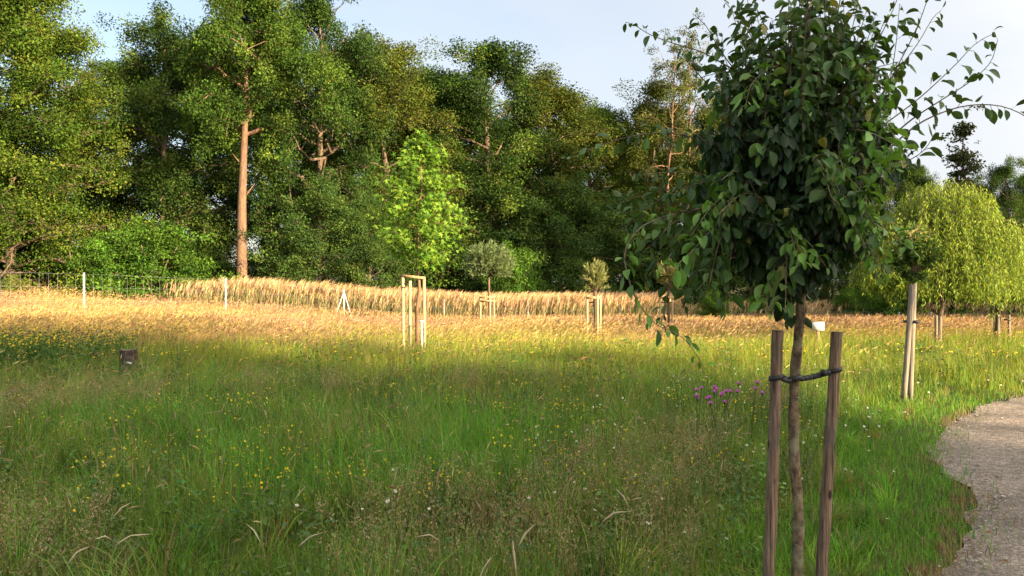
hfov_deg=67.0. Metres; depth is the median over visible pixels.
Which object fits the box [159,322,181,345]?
yellow flower plant
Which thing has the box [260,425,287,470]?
yellow flower plant
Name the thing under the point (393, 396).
yellow flower plant
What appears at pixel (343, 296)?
wire fence
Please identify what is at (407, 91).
tree
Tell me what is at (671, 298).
stake frame
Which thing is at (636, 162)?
pine tree
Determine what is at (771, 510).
tree stake
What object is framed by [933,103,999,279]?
larch tree
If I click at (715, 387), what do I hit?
knapweed plant
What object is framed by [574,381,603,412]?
yellow flower plant
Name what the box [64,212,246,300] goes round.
bush
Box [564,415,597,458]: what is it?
yellow flower plant
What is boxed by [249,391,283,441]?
yellow flower plant
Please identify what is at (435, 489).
grass ear
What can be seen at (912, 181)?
woodland tree
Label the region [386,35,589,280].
oak tree
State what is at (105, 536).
grass ear
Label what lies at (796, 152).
pear tree
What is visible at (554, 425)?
yellow flower plant
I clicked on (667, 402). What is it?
yellow flower plant
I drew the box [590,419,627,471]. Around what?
yellow flower plant
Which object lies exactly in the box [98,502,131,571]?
grass ear
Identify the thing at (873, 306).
bush
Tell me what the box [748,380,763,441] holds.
knapweed plant
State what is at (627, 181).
woodland tree
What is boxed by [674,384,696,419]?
yellow flower plant
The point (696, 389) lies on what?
knapweed plant
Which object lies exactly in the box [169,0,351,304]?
pine tree
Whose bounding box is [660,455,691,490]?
yellow flower plant
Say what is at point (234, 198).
woodland tree
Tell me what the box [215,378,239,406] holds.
yellow flower plant
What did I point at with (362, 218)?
evergreen tree
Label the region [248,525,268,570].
grass ear
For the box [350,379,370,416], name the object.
yellow flower plant
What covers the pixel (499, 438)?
yellow flower plant
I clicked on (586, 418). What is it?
yellow flower plant
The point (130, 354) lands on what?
timber stump
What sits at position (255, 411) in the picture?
yellow flower plant
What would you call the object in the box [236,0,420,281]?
oak tree
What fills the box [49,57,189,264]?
woodland tree
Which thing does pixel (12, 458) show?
yellow flower plant
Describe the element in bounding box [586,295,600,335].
stake frame
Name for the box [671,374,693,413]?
yellow flower plant
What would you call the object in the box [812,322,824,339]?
notice board
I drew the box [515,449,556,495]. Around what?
yellow flower plant
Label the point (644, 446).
white meadow flowers
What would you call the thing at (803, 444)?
yellow flower plant
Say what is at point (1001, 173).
oak tree
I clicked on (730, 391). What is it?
knapweed plant
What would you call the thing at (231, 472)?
yellow flower plant
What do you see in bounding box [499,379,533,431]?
yellow flower plant
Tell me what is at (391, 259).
woodland tree
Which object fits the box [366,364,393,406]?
yellow flower plant
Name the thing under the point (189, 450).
yellow flower plant
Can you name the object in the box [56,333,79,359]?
yellow flower plant
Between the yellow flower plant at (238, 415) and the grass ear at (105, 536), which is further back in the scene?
the yellow flower plant at (238, 415)
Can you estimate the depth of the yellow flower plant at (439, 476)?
5.01 m
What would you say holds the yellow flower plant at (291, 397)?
on the ground at (916, 506)
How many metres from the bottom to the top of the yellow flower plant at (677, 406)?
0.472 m
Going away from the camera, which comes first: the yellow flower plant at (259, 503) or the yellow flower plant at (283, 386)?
the yellow flower plant at (259, 503)
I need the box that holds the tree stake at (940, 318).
[939,315,941,340]
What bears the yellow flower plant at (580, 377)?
on the ground at (916, 506)
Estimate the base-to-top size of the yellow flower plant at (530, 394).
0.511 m
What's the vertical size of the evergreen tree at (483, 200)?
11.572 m
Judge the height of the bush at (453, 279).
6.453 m
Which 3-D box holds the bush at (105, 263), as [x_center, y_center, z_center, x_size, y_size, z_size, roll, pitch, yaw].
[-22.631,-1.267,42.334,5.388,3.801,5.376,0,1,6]
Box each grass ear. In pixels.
[62,546,89,575]
[97,534,147,572]
[97,535,120,568]
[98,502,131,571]
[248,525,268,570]
[285,533,320,575]
[417,534,453,575]
[432,466,440,549]
[510,524,534,573]
[512,540,516,575]
[583,511,630,575]
[616,489,639,566]
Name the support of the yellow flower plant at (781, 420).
on the ground at (916, 506)
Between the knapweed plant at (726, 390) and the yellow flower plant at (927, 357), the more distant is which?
the yellow flower plant at (927, 357)
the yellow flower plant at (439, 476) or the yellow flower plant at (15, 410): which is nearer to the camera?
the yellow flower plant at (439, 476)
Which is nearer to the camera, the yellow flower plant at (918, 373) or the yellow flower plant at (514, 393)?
the yellow flower plant at (514, 393)
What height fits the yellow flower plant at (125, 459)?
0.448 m
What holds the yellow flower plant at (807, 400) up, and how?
on the ground at (916, 506)
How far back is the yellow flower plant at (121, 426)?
6.53 m
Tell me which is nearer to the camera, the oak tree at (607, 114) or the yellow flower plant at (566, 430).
the yellow flower plant at (566, 430)
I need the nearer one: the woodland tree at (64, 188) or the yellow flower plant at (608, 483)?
the yellow flower plant at (608, 483)
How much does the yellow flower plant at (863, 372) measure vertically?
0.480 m
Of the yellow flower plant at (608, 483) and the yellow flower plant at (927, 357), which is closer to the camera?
the yellow flower plant at (608, 483)
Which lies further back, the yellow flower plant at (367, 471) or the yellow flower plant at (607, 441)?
the yellow flower plant at (607, 441)
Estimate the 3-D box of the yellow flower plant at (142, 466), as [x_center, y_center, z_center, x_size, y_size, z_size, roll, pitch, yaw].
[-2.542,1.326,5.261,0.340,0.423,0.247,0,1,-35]
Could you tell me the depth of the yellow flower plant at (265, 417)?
6.94 m
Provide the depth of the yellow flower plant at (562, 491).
4.71 m
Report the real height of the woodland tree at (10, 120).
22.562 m
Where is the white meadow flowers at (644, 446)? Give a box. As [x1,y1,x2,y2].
[295,364,1022,558]
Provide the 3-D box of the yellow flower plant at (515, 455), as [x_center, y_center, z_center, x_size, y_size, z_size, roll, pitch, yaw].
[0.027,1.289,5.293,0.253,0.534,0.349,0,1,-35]
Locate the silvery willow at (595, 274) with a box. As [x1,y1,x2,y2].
[578,259,610,337]
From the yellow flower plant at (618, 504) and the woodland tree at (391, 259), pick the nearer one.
the yellow flower plant at (618, 504)
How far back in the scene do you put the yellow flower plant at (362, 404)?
7.85 m
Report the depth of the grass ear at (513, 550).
3.15 m
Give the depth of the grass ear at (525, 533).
3.38 m
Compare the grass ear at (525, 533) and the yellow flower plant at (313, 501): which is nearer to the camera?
the grass ear at (525, 533)
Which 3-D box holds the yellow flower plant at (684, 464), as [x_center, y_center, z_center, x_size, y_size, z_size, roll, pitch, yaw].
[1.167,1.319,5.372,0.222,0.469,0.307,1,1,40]
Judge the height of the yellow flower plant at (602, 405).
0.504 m
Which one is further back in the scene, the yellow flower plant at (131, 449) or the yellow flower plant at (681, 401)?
the yellow flower plant at (681, 401)
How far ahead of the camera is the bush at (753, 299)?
45.58 m
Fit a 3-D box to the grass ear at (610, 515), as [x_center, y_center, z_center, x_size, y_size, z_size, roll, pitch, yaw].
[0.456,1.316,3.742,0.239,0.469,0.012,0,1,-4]
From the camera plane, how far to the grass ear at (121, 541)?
3.58 m
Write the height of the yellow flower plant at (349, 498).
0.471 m
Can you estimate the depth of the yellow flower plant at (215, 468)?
5.27 m
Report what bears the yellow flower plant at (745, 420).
on the ground at (916, 506)
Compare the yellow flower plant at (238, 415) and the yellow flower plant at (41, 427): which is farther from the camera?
the yellow flower plant at (238, 415)
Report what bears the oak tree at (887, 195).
on the ground at (916, 506)
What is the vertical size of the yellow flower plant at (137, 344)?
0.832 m
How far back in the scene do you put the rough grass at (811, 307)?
44.73 m
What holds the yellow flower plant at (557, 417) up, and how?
on the ground at (916, 506)
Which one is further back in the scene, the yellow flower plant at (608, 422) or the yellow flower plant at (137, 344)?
the yellow flower plant at (137, 344)
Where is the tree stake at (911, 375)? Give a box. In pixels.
[907,282,916,401]
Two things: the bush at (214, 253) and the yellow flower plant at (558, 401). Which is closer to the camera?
the yellow flower plant at (558, 401)
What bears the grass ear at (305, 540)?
on the ground at (916, 506)
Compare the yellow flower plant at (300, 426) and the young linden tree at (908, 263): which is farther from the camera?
the young linden tree at (908, 263)
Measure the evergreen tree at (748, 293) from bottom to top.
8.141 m
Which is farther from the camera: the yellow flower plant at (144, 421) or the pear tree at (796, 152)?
the yellow flower plant at (144, 421)
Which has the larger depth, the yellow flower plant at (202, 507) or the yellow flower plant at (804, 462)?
the yellow flower plant at (804, 462)
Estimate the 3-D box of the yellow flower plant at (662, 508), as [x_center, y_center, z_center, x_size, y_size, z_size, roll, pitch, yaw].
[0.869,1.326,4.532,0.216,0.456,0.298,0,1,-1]
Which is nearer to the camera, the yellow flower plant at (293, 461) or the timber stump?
the yellow flower plant at (293, 461)
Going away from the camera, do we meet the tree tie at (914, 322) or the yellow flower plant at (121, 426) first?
the yellow flower plant at (121, 426)
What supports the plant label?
on the ground at (916, 506)
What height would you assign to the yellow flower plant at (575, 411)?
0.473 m
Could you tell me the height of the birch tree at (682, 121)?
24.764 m
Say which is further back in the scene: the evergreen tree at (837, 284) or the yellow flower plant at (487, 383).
the evergreen tree at (837, 284)
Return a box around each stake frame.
[401,274,425,350]
[480,295,494,326]
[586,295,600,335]
[659,294,673,337]
[993,314,1010,339]
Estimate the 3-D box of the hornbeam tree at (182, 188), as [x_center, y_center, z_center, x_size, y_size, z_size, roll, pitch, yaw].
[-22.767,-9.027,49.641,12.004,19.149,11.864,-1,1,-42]
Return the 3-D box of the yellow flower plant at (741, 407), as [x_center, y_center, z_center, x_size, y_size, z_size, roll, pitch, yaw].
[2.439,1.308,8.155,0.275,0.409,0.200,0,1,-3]
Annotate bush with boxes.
[0,232,32,280]
[1,229,80,288]
[36,230,150,298]
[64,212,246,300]
[190,233,235,298]
[232,223,318,280]
[371,227,487,294]
[469,237,560,316]
[614,221,745,312]
[690,287,737,320]
[729,294,773,316]
[823,286,882,319]
[858,284,933,318]
[917,278,987,316]
[948,295,1022,317]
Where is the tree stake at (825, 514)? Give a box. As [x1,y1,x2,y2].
[815,331,842,575]
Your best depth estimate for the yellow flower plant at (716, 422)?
6.85 m
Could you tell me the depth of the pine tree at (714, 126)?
67.22 m
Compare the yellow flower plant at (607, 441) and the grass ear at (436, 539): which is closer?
the grass ear at (436, 539)
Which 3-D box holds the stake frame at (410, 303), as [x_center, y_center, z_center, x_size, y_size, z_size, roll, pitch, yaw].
[-2.036,0.622,15.841,0.508,1.804,0.432,0,1,0]
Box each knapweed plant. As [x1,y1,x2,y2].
[692,386,708,445]
[695,385,721,451]
[707,396,726,461]
[711,390,731,451]
[721,382,739,435]
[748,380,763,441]
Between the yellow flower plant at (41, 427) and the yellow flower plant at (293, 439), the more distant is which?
the yellow flower plant at (41, 427)
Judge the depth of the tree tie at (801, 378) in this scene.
3.29 m
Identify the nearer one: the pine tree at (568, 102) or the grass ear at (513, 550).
the grass ear at (513, 550)
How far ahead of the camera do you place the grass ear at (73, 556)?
3.21 m
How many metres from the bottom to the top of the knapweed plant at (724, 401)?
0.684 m
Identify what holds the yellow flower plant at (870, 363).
on the ground at (916, 506)
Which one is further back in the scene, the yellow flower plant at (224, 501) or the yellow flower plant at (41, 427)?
the yellow flower plant at (41, 427)
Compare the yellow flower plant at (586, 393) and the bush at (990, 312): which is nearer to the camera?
the yellow flower plant at (586, 393)
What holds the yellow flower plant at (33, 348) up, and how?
on the ground at (916, 506)
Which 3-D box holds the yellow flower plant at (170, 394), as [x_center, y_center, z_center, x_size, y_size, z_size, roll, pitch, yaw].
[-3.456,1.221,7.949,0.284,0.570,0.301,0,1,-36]
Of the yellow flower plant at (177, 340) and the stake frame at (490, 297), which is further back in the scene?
the stake frame at (490, 297)
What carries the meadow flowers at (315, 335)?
on the ground at (916, 506)
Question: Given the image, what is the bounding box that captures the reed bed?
[162,275,685,320]
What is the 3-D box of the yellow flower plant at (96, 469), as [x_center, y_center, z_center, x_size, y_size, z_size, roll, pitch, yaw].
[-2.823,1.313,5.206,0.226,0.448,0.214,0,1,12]
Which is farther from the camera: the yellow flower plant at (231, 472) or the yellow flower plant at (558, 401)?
the yellow flower plant at (558, 401)
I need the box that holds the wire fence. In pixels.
[10,272,974,322]
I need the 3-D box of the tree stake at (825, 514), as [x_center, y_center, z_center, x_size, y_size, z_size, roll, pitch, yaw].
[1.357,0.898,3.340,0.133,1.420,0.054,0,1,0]
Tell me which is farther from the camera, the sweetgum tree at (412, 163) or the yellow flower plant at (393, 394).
the sweetgum tree at (412, 163)
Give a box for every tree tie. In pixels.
[768,367,841,383]
[903,320,919,323]
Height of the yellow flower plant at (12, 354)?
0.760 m
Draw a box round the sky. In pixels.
[0,0,1023,281]
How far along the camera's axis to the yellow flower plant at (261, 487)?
4.67 m
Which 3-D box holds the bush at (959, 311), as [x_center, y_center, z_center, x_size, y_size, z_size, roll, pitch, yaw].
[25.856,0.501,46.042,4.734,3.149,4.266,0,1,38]
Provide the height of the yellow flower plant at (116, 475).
0.529 m
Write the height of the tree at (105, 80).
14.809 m
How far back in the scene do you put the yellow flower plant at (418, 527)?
4.25 m
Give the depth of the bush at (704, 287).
56.00 m
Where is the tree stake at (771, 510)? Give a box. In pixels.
[762,330,783,575]
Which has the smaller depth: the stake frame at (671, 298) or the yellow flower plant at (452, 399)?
the yellow flower plant at (452, 399)
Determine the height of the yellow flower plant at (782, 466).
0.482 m
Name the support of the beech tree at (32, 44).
on the ground at (916, 506)
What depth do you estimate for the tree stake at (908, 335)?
9.86 m
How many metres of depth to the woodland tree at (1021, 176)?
84.25 m
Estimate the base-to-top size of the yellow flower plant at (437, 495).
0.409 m
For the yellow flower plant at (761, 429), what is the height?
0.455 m
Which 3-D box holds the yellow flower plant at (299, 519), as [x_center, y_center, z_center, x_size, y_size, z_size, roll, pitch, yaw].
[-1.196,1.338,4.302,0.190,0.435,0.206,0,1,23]
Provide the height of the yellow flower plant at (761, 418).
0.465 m
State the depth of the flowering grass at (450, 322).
9.73 m
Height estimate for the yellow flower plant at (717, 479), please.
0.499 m
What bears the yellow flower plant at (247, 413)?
on the ground at (916, 506)
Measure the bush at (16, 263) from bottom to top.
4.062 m
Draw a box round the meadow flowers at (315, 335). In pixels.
[0,320,1022,358]
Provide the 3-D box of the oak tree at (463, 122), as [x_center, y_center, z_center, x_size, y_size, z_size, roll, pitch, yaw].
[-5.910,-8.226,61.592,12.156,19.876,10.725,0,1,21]
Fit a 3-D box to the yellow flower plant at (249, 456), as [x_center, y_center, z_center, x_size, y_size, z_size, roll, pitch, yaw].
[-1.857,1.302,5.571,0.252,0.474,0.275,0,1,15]
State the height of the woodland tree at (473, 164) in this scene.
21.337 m
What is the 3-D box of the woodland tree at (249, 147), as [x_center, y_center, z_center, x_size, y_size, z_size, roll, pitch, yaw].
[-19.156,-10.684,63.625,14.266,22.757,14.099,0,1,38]
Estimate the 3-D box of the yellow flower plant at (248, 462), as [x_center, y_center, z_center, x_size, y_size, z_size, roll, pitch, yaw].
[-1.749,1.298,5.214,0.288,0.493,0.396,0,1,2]
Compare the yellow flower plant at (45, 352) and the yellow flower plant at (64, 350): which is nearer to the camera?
the yellow flower plant at (45, 352)
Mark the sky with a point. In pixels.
(587, 39)
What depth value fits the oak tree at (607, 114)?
66.19 m
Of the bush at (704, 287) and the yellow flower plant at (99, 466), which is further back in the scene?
the bush at (704, 287)
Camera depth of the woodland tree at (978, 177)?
85.53 m
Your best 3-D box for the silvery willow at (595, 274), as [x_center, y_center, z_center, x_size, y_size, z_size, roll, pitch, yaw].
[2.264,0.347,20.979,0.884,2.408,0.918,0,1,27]
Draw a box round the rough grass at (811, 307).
[670,298,1023,317]
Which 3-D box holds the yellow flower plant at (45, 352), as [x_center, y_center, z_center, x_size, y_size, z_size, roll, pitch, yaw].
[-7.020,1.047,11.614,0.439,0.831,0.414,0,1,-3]
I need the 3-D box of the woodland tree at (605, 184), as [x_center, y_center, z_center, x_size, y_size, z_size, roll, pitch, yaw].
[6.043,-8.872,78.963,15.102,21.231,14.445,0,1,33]
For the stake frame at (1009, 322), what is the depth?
19.78 m
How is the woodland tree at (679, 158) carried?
on the ground at (916, 506)
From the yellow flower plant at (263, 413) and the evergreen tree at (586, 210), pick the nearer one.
the yellow flower plant at (263, 413)
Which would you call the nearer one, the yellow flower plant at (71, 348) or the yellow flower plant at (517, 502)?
the yellow flower plant at (517, 502)
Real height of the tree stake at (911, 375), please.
1.631 m
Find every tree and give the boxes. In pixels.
[0,0,165,295]
[0,51,52,252]
[0,110,117,282]
[36,58,148,235]
[47,0,252,292]
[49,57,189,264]
[99,32,279,245]
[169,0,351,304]
[178,44,330,277]
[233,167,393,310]
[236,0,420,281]
[275,42,412,283]
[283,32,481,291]
[315,188,416,311]
[358,54,504,280]
[359,114,460,281]
[366,128,476,350]
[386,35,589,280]
[400,89,505,236]
[400,159,563,294]
[477,98,571,289]
[480,62,642,291]
[486,171,642,295]
[528,105,625,288]
[529,95,658,239]
[556,191,695,309]
[560,0,1023,575]
[581,121,675,288]
[593,75,708,297]
[630,28,709,222]
[633,127,705,221]
[658,12,722,238]
[663,89,754,291]
[706,267,817,312]
[807,240,871,307]
[839,117,915,273]
[876,154,940,246]
[884,221,944,294]
[892,164,941,220]
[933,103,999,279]
[968,170,1003,222]
[976,154,1023,240]
[999,169,1023,224]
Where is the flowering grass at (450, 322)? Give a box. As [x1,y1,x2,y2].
[0,280,1023,575]
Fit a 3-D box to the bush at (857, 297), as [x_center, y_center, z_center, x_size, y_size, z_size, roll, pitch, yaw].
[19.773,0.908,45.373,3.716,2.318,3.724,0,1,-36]
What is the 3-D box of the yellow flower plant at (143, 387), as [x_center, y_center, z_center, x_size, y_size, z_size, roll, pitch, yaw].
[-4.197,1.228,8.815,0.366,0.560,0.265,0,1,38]
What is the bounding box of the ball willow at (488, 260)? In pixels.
[460,238,515,323]
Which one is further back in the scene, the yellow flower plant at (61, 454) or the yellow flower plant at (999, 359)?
the yellow flower plant at (999, 359)
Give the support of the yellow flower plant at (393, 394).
on the ground at (916, 506)
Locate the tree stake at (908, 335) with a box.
[901,285,914,404]
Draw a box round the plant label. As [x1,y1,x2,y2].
[419,320,423,348]
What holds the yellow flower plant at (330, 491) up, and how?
on the ground at (916, 506)
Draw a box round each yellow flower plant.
[0,338,23,379]
[0,394,26,439]
[0,438,16,478]
[1,398,35,426]
[18,335,45,362]
[18,410,61,452]
[33,329,61,374]
[49,341,78,369]
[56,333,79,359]
[56,425,84,474]
[71,446,125,496]
[73,473,140,554]
[79,450,112,499]
[103,409,154,453]
[113,452,161,492]
[115,441,145,480]
[120,432,151,462]
[124,406,155,444]
[125,327,152,364]
[132,371,158,409]
[140,328,156,353]
[155,391,190,437]
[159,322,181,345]
[159,379,185,410]
[160,443,202,484]
[162,326,186,351]
[165,429,210,480]
[176,478,216,531]
[177,374,204,406]
[181,372,204,404]
[197,393,230,422]
[201,450,228,496]
[206,484,248,545]
[213,451,243,496]
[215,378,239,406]
[220,442,274,500]
[222,398,251,439]
[227,392,259,445]
[231,436,273,487]
[232,461,287,546]
[237,402,260,425]
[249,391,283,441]
[249,397,289,453]
[249,465,305,528]
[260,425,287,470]
[271,373,293,394]
[273,490,318,558]
[279,384,302,411]
[280,423,320,474]
[280,458,326,550]
[281,445,310,490]
[290,410,317,441]
[301,465,338,531]
[327,468,379,540]
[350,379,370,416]
[350,384,375,423]
[351,369,371,397]
[352,456,400,497]
[354,426,386,464]
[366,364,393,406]
[377,372,404,404]
[378,377,409,417]
[399,492,430,557]
[407,457,454,500]
[420,466,487,540]
[423,470,452,526]
[435,363,456,393]
[438,386,470,410]
[479,369,497,398]
[487,428,511,450]
[493,401,519,434]
[493,434,535,498]
[495,470,543,542]
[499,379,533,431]
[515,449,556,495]
[516,376,552,414]
[528,436,563,474]
[531,419,563,475]
[531,441,579,508]
[537,467,586,521]
[538,422,588,469]
[542,386,570,414]
[542,404,569,453]
[543,401,567,434]
[554,403,581,445]
[557,412,578,451]
[561,399,588,431]
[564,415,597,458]
[572,361,594,388]
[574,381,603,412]
[575,404,600,441]
[580,458,636,507]
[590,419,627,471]
[590,477,637,537]
[591,389,614,427]
[597,408,618,438]
[643,479,680,546]
[656,389,684,414]
[660,442,699,483]
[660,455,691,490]
[666,394,695,427]
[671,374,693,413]
[672,389,694,414]
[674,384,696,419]
[691,448,745,515]
[695,376,719,416]
[706,401,731,439]
[727,395,760,443]
[733,394,751,424]
[744,385,769,423]
[748,400,781,436]
[750,411,785,447]
[764,406,787,448]
[764,432,788,496]
[779,416,819,477]
[779,435,821,487]
[798,380,815,427]
[856,358,873,391]
[861,350,881,373]
[914,357,926,391]
[919,344,937,370]
[988,349,1007,370]
[997,353,1013,375]
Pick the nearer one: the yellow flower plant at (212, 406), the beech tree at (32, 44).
the yellow flower plant at (212, 406)
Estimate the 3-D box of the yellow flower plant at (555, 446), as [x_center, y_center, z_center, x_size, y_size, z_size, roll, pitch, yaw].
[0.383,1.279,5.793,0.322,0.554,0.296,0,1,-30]
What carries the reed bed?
on the ground at (916, 506)
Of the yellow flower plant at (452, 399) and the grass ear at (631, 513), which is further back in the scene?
the yellow flower plant at (452, 399)
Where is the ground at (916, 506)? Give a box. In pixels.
[0,282,1023,575]
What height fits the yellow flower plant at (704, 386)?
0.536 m
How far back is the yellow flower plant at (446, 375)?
10.32 m
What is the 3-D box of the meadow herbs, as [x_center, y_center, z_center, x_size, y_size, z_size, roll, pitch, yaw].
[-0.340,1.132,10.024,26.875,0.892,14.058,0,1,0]
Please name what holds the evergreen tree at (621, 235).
on the ground at (916, 506)
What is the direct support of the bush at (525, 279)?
on the ground at (916, 506)
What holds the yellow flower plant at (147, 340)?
on the ground at (916, 506)
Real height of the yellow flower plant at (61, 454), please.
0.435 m
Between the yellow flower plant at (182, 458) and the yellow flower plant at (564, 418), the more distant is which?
the yellow flower plant at (564, 418)
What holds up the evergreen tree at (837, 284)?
on the ground at (916, 506)
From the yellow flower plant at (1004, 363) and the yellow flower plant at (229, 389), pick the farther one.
the yellow flower plant at (1004, 363)
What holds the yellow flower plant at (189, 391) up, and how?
on the ground at (916, 506)
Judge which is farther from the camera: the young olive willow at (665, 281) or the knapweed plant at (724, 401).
the young olive willow at (665, 281)
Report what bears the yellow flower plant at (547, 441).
on the ground at (916, 506)
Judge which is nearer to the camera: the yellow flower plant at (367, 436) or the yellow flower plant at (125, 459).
the yellow flower plant at (125, 459)
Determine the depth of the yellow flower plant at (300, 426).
6.65 m
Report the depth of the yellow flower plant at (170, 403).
7.14 m
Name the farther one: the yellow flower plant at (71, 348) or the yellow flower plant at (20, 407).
the yellow flower plant at (71, 348)
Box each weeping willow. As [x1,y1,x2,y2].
[846,177,1023,339]
[954,245,1023,339]
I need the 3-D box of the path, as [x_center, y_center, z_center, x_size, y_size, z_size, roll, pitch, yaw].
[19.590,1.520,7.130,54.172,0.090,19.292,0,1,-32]
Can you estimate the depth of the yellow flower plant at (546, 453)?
5.93 m
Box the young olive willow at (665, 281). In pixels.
[653,259,682,331]
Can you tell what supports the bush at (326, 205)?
on the ground at (916, 506)
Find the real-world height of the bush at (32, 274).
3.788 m
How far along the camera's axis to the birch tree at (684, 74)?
62.08 m
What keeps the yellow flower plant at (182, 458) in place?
on the ground at (916, 506)
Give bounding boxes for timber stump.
[119,348,137,375]
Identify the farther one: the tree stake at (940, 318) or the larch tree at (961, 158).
the larch tree at (961, 158)
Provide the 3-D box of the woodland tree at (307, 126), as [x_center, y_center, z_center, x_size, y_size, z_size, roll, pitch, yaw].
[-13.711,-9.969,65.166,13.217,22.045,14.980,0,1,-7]
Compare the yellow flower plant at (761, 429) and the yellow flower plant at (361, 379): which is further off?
the yellow flower plant at (361, 379)
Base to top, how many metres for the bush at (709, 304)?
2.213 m
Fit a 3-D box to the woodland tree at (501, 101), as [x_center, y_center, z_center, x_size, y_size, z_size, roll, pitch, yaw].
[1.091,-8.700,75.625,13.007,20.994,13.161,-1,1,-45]
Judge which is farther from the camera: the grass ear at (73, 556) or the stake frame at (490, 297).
the stake frame at (490, 297)
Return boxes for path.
[926,396,1023,575]
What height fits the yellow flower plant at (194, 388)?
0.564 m
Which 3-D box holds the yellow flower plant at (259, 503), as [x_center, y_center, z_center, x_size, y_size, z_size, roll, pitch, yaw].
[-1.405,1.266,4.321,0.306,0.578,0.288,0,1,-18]
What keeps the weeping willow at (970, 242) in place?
on the ground at (916, 506)
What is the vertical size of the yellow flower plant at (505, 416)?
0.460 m
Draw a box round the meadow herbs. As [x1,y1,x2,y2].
[0,324,1023,575]
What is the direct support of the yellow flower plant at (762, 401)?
on the ground at (916, 506)
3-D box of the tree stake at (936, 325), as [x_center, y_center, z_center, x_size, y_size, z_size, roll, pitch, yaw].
[9.820,1.085,17.912,0.069,0.911,0.070,0,1,0]
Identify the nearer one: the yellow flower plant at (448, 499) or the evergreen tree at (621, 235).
the yellow flower plant at (448, 499)
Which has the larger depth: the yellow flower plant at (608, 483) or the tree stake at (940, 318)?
the tree stake at (940, 318)
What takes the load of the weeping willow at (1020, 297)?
on the ground at (916, 506)
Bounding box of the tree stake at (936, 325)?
[934,315,937,344]
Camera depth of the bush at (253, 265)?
48.11 m
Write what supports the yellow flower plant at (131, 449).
on the ground at (916, 506)
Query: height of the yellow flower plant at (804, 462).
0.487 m
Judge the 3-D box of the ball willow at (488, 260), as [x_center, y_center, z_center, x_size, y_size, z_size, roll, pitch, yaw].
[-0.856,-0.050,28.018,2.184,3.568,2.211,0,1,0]
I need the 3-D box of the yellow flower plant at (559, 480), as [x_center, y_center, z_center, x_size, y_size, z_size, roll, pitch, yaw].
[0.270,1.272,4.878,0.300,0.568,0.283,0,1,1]

